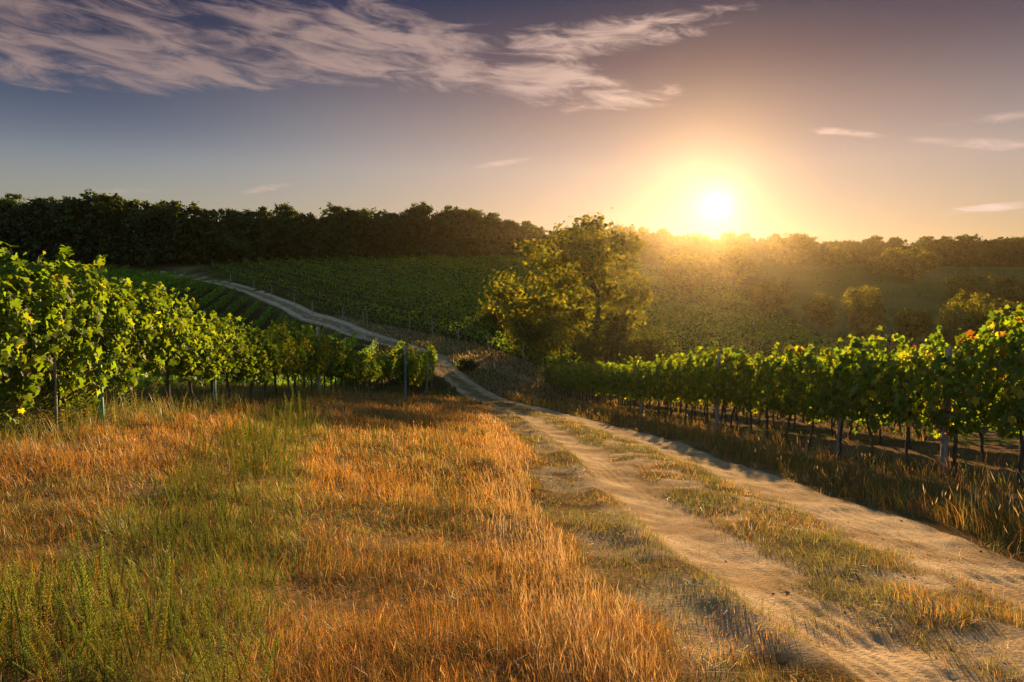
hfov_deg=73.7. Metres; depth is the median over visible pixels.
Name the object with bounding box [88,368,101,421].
tall weed
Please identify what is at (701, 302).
vine row
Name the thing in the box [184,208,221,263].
forest tree
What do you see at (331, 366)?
grapevine
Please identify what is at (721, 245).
forest tree
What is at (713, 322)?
vine row
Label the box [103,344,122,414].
tall weed
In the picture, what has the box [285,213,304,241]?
forest tree
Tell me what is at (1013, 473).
tall weed
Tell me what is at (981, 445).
grapevine
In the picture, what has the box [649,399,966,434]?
vine row
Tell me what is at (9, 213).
forest tree
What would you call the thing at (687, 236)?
forest tree
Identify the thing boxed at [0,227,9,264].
forest tree
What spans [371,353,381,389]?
grapevine
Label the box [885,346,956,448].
grapevine
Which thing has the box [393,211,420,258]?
forest tree
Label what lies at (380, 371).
grapevine
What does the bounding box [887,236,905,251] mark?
forest tree
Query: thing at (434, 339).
pasture grass
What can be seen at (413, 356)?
grapevine
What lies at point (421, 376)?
grapevine
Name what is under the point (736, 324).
vine row
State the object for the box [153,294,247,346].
vine row
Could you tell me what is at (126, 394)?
tall weed
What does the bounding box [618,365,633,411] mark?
grapevine
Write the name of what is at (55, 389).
vine stake
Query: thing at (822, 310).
field tree
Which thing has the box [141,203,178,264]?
forest tree
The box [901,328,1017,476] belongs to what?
grapevine
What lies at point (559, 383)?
grapevine
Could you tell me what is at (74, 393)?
tall weed
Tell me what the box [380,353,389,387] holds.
grapevine
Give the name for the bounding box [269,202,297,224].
forest tree
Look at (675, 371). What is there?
grapevine
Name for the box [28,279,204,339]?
vine row
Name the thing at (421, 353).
grapevine
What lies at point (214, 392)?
tree guard
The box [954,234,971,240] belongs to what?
forest tree
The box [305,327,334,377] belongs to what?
grapevine
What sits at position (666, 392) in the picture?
grapevine
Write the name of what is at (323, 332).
vine row
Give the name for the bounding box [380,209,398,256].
forest tree
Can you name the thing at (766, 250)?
forest tree
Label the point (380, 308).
vine row
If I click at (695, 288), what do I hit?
vine row
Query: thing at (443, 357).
side track
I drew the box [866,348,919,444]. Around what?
grapevine
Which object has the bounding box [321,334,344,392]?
grapevine
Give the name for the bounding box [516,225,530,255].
forest tree
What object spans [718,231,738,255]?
forest tree
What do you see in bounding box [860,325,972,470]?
grapevine
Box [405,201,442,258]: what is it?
forest tree
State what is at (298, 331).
vine row
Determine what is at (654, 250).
forest tree
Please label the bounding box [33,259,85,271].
vine row
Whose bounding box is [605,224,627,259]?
forest tree
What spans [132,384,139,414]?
tall weed
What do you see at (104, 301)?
grapevine
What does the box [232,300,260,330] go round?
vine row
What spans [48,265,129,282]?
vine row
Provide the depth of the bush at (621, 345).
68.59 m
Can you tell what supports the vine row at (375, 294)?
on the ground at (806, 657)
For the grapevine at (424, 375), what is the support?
on the ground at (806, 657)
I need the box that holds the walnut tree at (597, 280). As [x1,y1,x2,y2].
[476,208,655,361]
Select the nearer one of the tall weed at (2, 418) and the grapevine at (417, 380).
the tall weed at (2, 418)
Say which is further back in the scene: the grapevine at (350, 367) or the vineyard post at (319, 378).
the grapevine at (350, 367)
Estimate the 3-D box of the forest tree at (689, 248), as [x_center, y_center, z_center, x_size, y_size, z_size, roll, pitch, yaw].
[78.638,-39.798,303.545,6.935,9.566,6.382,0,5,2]
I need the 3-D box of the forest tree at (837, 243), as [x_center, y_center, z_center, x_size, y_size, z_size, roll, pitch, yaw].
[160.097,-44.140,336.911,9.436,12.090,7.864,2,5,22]
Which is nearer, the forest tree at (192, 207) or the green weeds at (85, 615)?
the green weeds at (85, 615)
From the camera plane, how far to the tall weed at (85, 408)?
8.46 m
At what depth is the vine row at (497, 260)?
152.35 m
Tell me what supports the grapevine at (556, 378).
on the ground at (806, 657)
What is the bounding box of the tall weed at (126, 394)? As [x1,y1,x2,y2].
[120,362,134,414]
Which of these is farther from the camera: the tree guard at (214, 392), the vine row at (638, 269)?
the vine row at (638, 269)
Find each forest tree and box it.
[0,198,33,265]
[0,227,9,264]
[1,193,24,205]
[11,197,57,263]
[36,196,60,209]
[41,200,86,261]
[44,196,102,262]
[68,188,128,264]
[97,217,124,265]
[117,198,172,267]
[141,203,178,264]
[154,200,194,264]
[176,201,211,260]
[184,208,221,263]
[207,208,227,251]
[219,207,241,222]
[228,212,249,229]
[241,208,257,217]
[242,211,280,260]
[254,206,273,223]
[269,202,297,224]
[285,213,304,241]
[294,212,320,259]
[309,217,335,259]
[319,202,345,218]
[321,212,350,259]
[333,206,363,259]
[348,212,376,259]
[357,207,379,218]
[367,210,399,258]
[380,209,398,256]
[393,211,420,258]
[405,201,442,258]
[432,211,454,256]
[438,209,474,258]
[441,204,461,243]
[455,208,484,258]
[462,209,490,258]
[477,209,489,223]
[482,212,504,257]
[495,221,511,257]
[502,219,520,256]
[507,227,524,257]
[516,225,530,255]
[519,221,538,257]
[531,226,544,235]
[532,231,545,255]
[537,237,552,254]
[547,233,561,256]
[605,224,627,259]
[625,226,639,236]
[625,236,638,258]
[631,239,642,258]
[638,226,650,249]
[640,235,651,258]
[647,231,660,258]
[655,227,673,259]
[667,233,679,258]
[675,234,688,259]
[675,240,685,258]
[682,241,695,260]
[684,234,694,238]
[689,237,700,260]
[695,235,705,245]
[697,238,708,259]
[706,241,718,260]
[713,239,726,255]
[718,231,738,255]
[734,237,746,253]
[737,233,755,256]
[753,243,762,258]
[755,239,765,258]
[761,243,772,261]
[765,233,782,261]
[814,244,823,262]
[822,241,836,262]
[833,239,844,248]
[840,239,854,262]
[849,241,865,263]
[858,243,872,263]
[862,241,873,255]
[868,240,884,262]
[869,235,883,253]
[880,242,893,253]
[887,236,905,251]
[910,246,919,257]
[918,236,938,264]
[933,238,947,263]
[940,238,955,265]
[947,240,961,265]
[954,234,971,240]
[957,237,976,266]
[964,240,986,266]
[970,233,982,241]
[975,240,989,265]
[984,239,993,265]
[992,237,1015,266]
[1006,244,1022,266]
[1009,237,1023,266]
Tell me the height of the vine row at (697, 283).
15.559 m
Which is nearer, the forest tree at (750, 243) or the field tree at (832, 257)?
the field tree at (832, 257)
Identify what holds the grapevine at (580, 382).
on the ground at (806, 657)
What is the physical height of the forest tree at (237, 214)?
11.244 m
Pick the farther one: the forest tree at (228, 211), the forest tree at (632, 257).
the forest tree at (632, 257)
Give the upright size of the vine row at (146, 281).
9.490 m
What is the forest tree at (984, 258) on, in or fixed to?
on the ground at (806, 657)
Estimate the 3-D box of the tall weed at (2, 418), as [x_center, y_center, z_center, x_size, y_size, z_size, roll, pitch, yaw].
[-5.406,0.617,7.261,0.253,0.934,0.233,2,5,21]
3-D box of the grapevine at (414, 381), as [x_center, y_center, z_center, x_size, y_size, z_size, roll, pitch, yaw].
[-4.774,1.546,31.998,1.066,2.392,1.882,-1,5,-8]
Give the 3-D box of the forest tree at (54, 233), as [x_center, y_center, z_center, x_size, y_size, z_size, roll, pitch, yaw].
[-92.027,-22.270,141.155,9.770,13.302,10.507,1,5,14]
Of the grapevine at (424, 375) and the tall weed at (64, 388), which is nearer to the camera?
the tall weed at (64, 388)
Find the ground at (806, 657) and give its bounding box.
[0,255,1023,681]
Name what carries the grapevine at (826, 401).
on the ground at (806, 657)
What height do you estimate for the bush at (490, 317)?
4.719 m
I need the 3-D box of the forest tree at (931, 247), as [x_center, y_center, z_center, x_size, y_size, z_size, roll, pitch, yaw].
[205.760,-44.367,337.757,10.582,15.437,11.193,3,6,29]
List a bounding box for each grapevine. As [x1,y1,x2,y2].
[0,241,106,430]
[0,272,64,406]
[27,246,152,419]
[71,277,184,406]
[124,284,211,410]
[153,309,233,410]
[183,312,247,405]
[202,317,262,401]
[223,321,279,400]
[245,325,291,399]
[256,320,299,395]
[271,314,308,395]
[273,330,314,391]
[285,325,323,393]
[298,330,329,391]
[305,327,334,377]
[315,334,339,392]
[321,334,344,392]
[329,338,349,391]
[332,339,354,392]
[337,343,359,390]
[342,345,361,387]
[347,349,364,391]
[352,351,369,388]
[354,352,370,392]
[360,349,375,390]
[363,351,377,391]
[369,354,379,390]
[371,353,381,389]
[374,354,384,391]
[375,352,391,384]
[375,354,385,389]
[378,357,387,388]
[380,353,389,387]
[383,356,392,387]
[387,354,396,377]
[392,341,419,384]
[395,345,420,396]
[406,352,420,396]
[407,348,422,395]
[413,348,423,394]
[414,351,424,396]
[415,353,425,394]
[417,354,426,394]
[418,351,426,392]
[419,352,429,393]
[421,351,431,392]
[423,351,433,388]
[425,344,437,358]
[426,349,435,378]
[553,366,559,393]
[554,367,563,393]
[557,365,572,395]
[567,364,576,397]
[571,360,586,402]
[578,362,590,402]
[584,365,599,405]
[586,365,599,404]
[590,361,604,403]
[595,361,610,405]
[600,362,614,407]
[602,361,617,404]
[607,363,625,409]
[612,364,629,408]
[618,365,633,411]
[619,353,643,413]
[629,354,650,414]
[636,361,658,416]
[643,355,665,416]
[650,351,675,419]
[654,355,684,419]
[665,349,696,421]
[671,353,705,423]
[685,346,722,425]
[700,345,735,428]
[711,345,753,432]
[725,350,775,435]
[743,342,790,439]
[749,359,770,424]
[754,341,815,444]
[776,344,839,451]
[777,355,803,430]
[794,352,821,433]
[798,337,881,456]
[806,352,866,435]
[823,325,924,464]
[848,355,869,438]
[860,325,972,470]
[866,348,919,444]
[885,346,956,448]
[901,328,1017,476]
[912,343,965,435]
[952,303,1023,489]
[952,343,1019,461]
[995,347,1023,465]
[1001,352,1023,413]
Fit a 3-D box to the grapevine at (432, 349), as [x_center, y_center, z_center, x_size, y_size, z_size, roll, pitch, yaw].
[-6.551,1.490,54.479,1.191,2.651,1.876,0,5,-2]
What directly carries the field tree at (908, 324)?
on the ground at (806, 657)
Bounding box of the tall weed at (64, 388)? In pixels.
[57,350,75,429]
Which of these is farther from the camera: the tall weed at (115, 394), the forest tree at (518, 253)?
the forest tree at (518, 253)
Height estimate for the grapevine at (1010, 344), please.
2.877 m
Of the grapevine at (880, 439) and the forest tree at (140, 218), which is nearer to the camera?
the grapevine at (880, 439)
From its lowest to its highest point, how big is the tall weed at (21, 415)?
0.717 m
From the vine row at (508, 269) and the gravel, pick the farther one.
the vine row at (508, 269)
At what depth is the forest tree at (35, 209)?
136.73 m
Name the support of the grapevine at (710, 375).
on the ground at (806, 657)
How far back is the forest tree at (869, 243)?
342.55 m
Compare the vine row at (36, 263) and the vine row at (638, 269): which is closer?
the vine row at (36, 263)
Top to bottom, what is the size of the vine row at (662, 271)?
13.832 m
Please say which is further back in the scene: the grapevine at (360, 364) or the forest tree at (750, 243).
the forest tree at (750, 243)
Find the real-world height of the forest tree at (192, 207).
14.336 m
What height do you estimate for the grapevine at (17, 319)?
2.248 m
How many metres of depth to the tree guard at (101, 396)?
9.15 m
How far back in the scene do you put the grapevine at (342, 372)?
27.35 m
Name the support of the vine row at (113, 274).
on the ground at (806, 657)
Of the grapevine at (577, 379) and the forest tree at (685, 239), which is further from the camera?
the forest tree at (685, 239)
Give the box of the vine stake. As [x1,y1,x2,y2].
[51,320,57,432]
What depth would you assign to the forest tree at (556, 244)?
252.15 m
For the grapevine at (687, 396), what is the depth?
23.26 m
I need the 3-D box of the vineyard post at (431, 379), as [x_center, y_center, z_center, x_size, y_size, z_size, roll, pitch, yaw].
[-5.456,2.438,46.373,0.118,2.251,0.113,2,6,18]
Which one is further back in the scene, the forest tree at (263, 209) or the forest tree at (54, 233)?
the forest tree at (263, 209)
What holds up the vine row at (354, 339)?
on the ground at (806, 657)
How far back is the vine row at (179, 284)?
120.11 m
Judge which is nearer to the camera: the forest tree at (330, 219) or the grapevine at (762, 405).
the grapevine at (762, 405)
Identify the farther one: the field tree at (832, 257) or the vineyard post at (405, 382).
the field tree at (832, 257)
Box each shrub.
[453,358,479,371]
[537,356,585,392]
[864,255,890,273]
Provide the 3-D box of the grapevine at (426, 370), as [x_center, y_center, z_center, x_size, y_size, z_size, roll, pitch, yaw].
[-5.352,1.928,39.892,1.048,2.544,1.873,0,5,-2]
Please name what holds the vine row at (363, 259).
on the ground at (806, 657)
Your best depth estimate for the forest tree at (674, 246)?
298.87 m
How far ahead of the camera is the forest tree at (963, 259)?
338.69 m
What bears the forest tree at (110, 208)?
on the ground at (806, 657)
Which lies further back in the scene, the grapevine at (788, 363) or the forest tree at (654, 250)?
the forest tree at (654, 250)
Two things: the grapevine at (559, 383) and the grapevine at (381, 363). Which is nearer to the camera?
the grapevine at (381, 363)
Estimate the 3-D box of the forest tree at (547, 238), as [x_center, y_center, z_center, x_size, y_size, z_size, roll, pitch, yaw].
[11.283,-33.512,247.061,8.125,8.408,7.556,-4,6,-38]
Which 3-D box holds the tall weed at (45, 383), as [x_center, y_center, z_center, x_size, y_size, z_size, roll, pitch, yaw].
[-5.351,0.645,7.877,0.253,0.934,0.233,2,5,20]
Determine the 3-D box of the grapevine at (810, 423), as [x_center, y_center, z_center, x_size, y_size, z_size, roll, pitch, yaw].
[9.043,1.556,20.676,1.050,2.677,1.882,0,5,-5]
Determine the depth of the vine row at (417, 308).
101.17 m
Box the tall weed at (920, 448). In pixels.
[916,433,924,459]
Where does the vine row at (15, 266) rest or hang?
on the ground at (806, 657)
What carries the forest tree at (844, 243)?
on the ground at (806, 657)
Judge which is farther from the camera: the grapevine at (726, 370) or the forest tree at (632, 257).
the forest tree at (632, 257)
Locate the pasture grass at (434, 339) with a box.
[48,261,1023,405]
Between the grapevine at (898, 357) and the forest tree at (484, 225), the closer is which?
the grapevine at (898, 357)
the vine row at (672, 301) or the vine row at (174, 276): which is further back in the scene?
the vine row at (672, 301)
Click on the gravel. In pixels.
(787, 592)
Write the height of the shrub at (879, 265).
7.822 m
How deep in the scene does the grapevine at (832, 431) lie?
19.57 m
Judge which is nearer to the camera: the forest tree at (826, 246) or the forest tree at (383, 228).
the forest tree at (383, 228)
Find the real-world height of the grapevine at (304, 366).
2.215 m
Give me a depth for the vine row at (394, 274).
130.25 m
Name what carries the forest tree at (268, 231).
on the ground at (806, 657)
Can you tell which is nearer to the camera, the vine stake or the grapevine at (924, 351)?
the vine stake
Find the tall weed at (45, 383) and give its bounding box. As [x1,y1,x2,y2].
[39,376,59,433]
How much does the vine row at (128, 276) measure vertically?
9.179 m
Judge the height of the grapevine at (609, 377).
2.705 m
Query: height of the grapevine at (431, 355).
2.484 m
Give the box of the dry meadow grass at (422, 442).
[0,390,868,681]
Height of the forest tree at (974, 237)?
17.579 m
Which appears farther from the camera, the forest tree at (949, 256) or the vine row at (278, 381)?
the forest tree at (949, 256)
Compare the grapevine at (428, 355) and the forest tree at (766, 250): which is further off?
the forest tree at (766, 250)
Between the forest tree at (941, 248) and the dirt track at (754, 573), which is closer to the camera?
the dirt track at (754, 573)
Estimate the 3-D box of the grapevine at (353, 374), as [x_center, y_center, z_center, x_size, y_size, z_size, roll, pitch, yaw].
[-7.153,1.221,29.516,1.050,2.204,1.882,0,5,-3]
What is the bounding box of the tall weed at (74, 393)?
[60,331,87,426]
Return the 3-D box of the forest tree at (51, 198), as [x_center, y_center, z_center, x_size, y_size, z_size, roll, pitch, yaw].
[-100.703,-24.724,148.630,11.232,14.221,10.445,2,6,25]
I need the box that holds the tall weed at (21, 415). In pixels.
[15,378,29,435]
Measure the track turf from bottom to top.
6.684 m
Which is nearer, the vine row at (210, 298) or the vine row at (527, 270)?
the vine row at (210, 298)
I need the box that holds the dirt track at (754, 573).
[160,271,1023,681]
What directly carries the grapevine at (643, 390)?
on the ground at (806, 657)
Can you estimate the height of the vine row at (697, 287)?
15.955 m
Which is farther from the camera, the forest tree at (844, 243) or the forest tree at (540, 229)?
the forest tree at (844, 243)
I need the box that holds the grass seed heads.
[0,389,677,681]
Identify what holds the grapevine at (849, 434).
on the ground at (806, 657)
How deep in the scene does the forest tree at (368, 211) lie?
182.75 m
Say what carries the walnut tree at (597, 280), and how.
on the ground at (806, 657)
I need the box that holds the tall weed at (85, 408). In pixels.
[74,351,98,424]
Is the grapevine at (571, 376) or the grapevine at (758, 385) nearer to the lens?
the grapevine at (758, 385)
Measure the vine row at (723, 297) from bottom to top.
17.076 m
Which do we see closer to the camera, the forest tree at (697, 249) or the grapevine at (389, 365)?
the grapevine at (389, 365)
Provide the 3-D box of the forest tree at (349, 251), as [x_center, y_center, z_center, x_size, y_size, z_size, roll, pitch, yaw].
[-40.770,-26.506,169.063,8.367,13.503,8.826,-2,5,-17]
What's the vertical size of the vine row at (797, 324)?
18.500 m
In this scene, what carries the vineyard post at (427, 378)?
on the ground at (806, 657)
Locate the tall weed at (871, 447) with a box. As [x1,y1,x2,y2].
[869,429,875,461]
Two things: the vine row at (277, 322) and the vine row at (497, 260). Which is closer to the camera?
the vine row at (277, 322)
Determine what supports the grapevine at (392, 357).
on the ground at (806, 657)
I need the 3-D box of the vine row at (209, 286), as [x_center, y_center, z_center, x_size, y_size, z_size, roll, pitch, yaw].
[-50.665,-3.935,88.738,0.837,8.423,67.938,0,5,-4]
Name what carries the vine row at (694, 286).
on the ground at (806, 657)
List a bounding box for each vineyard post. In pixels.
[316,327,320,394]
[404,345,406,397]
[425,362,428,394]
[431,360,432,388]
[714,355,720,430]
[835,367,845,456]
[939,347,951,475]
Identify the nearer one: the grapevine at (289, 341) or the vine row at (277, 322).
the grapevine at (289, 341)
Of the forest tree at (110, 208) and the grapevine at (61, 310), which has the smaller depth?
the grapevine at (61, 310)
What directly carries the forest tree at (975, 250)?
on the ground at (806, 657)
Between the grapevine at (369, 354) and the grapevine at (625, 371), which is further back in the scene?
the grapevine at (369, 354)
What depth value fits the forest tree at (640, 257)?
288.15 m
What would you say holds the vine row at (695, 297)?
on the ground at (806, 657)
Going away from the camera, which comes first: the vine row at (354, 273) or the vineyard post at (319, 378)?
the vineyard post at (319, 378)
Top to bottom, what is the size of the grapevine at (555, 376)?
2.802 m
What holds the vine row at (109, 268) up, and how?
on the ground at (806, 657)
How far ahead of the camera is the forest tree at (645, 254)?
288.90 m
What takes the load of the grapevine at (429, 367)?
on the ground at (806, 657)
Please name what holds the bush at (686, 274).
on the ground at (806, 657)
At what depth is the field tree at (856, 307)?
128.57 m
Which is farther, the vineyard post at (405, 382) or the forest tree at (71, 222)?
the forest tree at (71, 222)
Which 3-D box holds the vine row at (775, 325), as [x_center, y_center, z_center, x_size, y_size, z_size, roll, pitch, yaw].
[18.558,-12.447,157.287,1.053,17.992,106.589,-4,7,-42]
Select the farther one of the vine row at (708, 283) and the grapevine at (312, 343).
the vine row at (708, 283)
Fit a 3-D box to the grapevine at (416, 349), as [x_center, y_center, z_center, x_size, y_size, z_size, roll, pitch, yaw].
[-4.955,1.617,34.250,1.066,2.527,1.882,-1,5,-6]
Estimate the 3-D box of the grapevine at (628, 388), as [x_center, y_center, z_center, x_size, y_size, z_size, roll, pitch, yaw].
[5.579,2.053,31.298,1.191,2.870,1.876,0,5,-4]
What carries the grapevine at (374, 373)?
on the ground at (806, 657)
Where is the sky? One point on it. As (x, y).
(827, 120)
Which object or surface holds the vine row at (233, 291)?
on the ground at (806, 657)
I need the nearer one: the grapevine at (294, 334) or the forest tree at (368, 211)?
the grapevine at (294, 334)
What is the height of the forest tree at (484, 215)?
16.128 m
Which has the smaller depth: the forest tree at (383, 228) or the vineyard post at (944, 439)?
the vineyard post at (944, 439)
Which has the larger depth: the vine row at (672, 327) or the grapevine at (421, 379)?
the vine row at (672, 327)
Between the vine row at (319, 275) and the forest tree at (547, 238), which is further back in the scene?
the forest tree at (547, 238)
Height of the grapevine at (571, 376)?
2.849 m
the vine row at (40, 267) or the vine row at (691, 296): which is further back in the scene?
the vine row at (691, 296)
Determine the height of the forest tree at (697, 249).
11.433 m
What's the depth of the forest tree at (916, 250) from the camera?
338.04 m
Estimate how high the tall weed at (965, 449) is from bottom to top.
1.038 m
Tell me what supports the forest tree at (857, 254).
on the ground at (806, 657)
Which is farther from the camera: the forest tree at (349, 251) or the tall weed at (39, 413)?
the forest tree at (349, 251)
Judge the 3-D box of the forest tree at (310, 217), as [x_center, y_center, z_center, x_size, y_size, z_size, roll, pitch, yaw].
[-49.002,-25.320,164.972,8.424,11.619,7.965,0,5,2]
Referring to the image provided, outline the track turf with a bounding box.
[436,365,1023,681]
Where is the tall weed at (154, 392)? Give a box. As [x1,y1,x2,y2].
[152,372,160,408]
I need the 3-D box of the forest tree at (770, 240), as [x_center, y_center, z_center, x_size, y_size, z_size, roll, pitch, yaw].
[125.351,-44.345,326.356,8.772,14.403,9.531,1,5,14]
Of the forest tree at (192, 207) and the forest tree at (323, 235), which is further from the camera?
the forest tree at (323, 235)
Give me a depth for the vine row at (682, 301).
162.91 m
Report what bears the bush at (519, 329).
on the ground at (806, 657)
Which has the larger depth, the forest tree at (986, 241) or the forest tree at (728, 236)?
the forest tree at (986, 241)
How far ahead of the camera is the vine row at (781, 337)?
118.81 m
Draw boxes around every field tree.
[744,278,801,311]
[765,232,823,265]
[801,291,838,326]
[820,245,852,268]
[838,284,889,337]
[880,246,945,279]
[889,308,934,340]
[923,289,1009,355]
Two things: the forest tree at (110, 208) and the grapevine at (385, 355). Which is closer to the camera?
the grapevine at (385, 355)
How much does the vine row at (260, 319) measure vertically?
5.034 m
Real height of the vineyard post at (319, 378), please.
2.615 m
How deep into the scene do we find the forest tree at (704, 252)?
310.27 m
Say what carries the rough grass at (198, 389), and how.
on the ground at (806, 657)
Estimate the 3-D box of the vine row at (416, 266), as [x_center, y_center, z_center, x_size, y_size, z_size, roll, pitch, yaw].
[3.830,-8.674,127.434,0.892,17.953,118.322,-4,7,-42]
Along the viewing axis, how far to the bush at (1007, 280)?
187.40 m
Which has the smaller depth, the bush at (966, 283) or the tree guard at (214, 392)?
the tree guard at (214, 392)
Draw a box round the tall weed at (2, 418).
[0,366,17,438]
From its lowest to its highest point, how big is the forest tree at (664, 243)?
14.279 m
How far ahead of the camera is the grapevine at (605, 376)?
36.84 m
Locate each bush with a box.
[471,297,514,331]
[498,301,574,362]
[567,313,641,369]
[614,325,687,366]
[657,250,721,291]
[704,244,762,284]
[941,269,1023,306]
[979,300,1023,329]
[989,276,1023,306]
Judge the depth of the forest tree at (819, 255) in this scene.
330.73 m
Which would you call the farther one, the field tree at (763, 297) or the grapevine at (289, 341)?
the field tree at (763, 297)
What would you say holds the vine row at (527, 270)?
on the ground at (806, 657)
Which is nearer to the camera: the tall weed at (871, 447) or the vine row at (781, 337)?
the tall weed at (871, 447)
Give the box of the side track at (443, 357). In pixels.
[436,354,587,394]
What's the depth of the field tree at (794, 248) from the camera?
294.15 m
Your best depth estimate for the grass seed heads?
3.57 m
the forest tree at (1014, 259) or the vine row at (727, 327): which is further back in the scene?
the forest tree at (1014, 259)
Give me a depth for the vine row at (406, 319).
90.47 m
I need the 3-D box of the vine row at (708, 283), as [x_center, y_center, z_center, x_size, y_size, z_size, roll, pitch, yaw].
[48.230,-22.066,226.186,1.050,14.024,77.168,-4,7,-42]
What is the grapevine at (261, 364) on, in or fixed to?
on the ground at (806, 657)
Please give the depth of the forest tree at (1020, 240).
341.17 m
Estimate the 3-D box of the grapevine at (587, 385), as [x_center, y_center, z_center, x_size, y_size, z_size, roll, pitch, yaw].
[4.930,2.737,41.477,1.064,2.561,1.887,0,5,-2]
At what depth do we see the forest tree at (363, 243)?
171.44 m
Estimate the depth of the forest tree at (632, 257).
287.03 m
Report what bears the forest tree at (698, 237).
on the ground at (806, 657)
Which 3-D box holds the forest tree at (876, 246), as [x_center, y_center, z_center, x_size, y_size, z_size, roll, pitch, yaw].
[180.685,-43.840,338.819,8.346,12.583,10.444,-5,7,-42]
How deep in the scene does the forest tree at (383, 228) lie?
174.38 m
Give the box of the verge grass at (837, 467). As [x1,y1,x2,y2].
[448,358,1023,552]
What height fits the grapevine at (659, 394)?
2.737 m
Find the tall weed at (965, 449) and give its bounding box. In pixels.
[957,434,973,471]
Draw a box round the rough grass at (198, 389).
[0,341,1023,484]
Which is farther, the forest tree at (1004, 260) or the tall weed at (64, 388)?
the forest tree at (1004, 260)
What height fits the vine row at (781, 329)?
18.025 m
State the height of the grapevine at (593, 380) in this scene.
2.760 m
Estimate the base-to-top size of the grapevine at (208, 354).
1.945 m
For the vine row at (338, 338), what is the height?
6.130 m
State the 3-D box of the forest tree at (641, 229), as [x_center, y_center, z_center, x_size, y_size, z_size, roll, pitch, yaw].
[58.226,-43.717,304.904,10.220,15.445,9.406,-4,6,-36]
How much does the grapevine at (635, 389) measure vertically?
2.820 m
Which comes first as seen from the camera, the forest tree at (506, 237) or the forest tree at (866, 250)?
the forest tree at (506, 237)
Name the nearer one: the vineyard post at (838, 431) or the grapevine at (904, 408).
the grapevine at (904, 408)
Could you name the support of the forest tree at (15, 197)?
on the ground at (806, 657)
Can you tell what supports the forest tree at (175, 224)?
on the ground at (806, 657)
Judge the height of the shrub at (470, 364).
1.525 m
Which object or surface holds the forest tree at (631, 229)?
on the ground at (806, 657)
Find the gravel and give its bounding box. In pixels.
[624,450,1022,675]
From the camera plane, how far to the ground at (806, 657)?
7.52 m
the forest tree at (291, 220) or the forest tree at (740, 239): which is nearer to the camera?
the forest tree at (291, 220)
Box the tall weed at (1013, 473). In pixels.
[1007,454,1021,506]
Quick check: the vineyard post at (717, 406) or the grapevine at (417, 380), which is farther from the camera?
the grapevine at (417, 380)
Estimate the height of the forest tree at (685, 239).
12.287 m
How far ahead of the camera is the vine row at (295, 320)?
94.28 m
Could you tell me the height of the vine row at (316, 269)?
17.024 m
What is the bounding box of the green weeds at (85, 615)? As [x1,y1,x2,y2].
[0,388,674,681]
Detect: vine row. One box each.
[0,257,34,268]
[0,257,55,276]
[1,259,62,276]
[2,275,195,338]
[4,273,186,336]
[20,269,144,297]
[21,333,378,388]
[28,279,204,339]
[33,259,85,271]
[39,262,115,281]
[40,332,359,384]
[42,271,176,321]
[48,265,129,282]
[84,270,158,291]
[86,271,168,291]
[104,283,225,344]
[107,326,325,378]
[107,331,340,381]
[143,323,312,375]
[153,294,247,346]
[155,279,214,313]
[165,286,237,334]
[196,262,557,363]
[211,260,585,365]
[227,259,597,365]
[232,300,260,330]
[243,258,598,361]
[248,314,284,341]
[251,306,272,332]
[258,257,605,353]
[270,256,643,361]
[286,255,656,363]
[287,317,299,330]
[298,255,669,356]
[312,256,704,361]
[324,256,735,364]
[337,255,755,360]
[349,255,778,357]
[359,256,784,356]
[370,256,838,361]
[381,255,822,360]
[390,254,835,359]
[399,255,841,355]
[409,254,850,353]
[419,254,844,347]
[427,254,839,347]
[433,255,836,346]
[440,254,828,341]
[447,256,826,339]
[453,254,821,338]
[461,256,815,336]
[469,254,805,332]
[479,255,807,328]
[488,255,794,327]
[489,254,795,326]
[497,255,796,325]
[502,255,793,323]
[508,254,789,321]
[513,254,786,318]
[520,255,782,317]
[531,255,781,313]
[531,256,779,311]
[537,255,776,309]
[554,255,749,299]
[555,256,751,301]
[599,261,743,296]
[607,260,748,294]
[608,261,745,296]
[614,260,747,289]
[615,260,747,290]
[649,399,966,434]
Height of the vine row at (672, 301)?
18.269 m
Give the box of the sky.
[0,0,1023,245]
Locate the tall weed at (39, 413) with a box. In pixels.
[23,334,51,436]
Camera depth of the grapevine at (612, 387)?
34.71 m
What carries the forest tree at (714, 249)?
on the ground at (806, 657)
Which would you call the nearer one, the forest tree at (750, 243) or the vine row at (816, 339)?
the vine row at (816, 339)
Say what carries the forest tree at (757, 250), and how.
on the ground at (806, 657)
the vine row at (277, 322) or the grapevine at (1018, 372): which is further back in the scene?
the vine row at (277, 322)
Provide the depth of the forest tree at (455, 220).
194.20 m
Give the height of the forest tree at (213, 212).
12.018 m
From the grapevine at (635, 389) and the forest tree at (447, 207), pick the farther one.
the forest tree at (447, 207)
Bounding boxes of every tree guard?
[94,365,104,422]
[213,378,216,403]
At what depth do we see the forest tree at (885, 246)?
337.71 m
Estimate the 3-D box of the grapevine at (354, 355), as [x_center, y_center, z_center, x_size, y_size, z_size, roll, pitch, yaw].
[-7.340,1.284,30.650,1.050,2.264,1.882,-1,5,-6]
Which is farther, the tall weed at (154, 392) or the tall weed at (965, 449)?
the tall weed at (965, 449)
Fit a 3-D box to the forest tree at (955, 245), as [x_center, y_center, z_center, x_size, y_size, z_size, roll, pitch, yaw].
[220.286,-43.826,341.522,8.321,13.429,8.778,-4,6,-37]
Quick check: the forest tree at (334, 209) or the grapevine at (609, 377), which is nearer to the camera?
the grapevine at (609, 377)
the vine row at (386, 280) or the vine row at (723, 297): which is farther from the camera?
the vine row at (723, 297)
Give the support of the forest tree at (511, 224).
on the ground at (806, 657)
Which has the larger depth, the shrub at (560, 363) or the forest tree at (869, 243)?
the forest tree at (869, 243)
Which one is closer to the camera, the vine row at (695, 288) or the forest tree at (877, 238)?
the vine row at (695, 288)

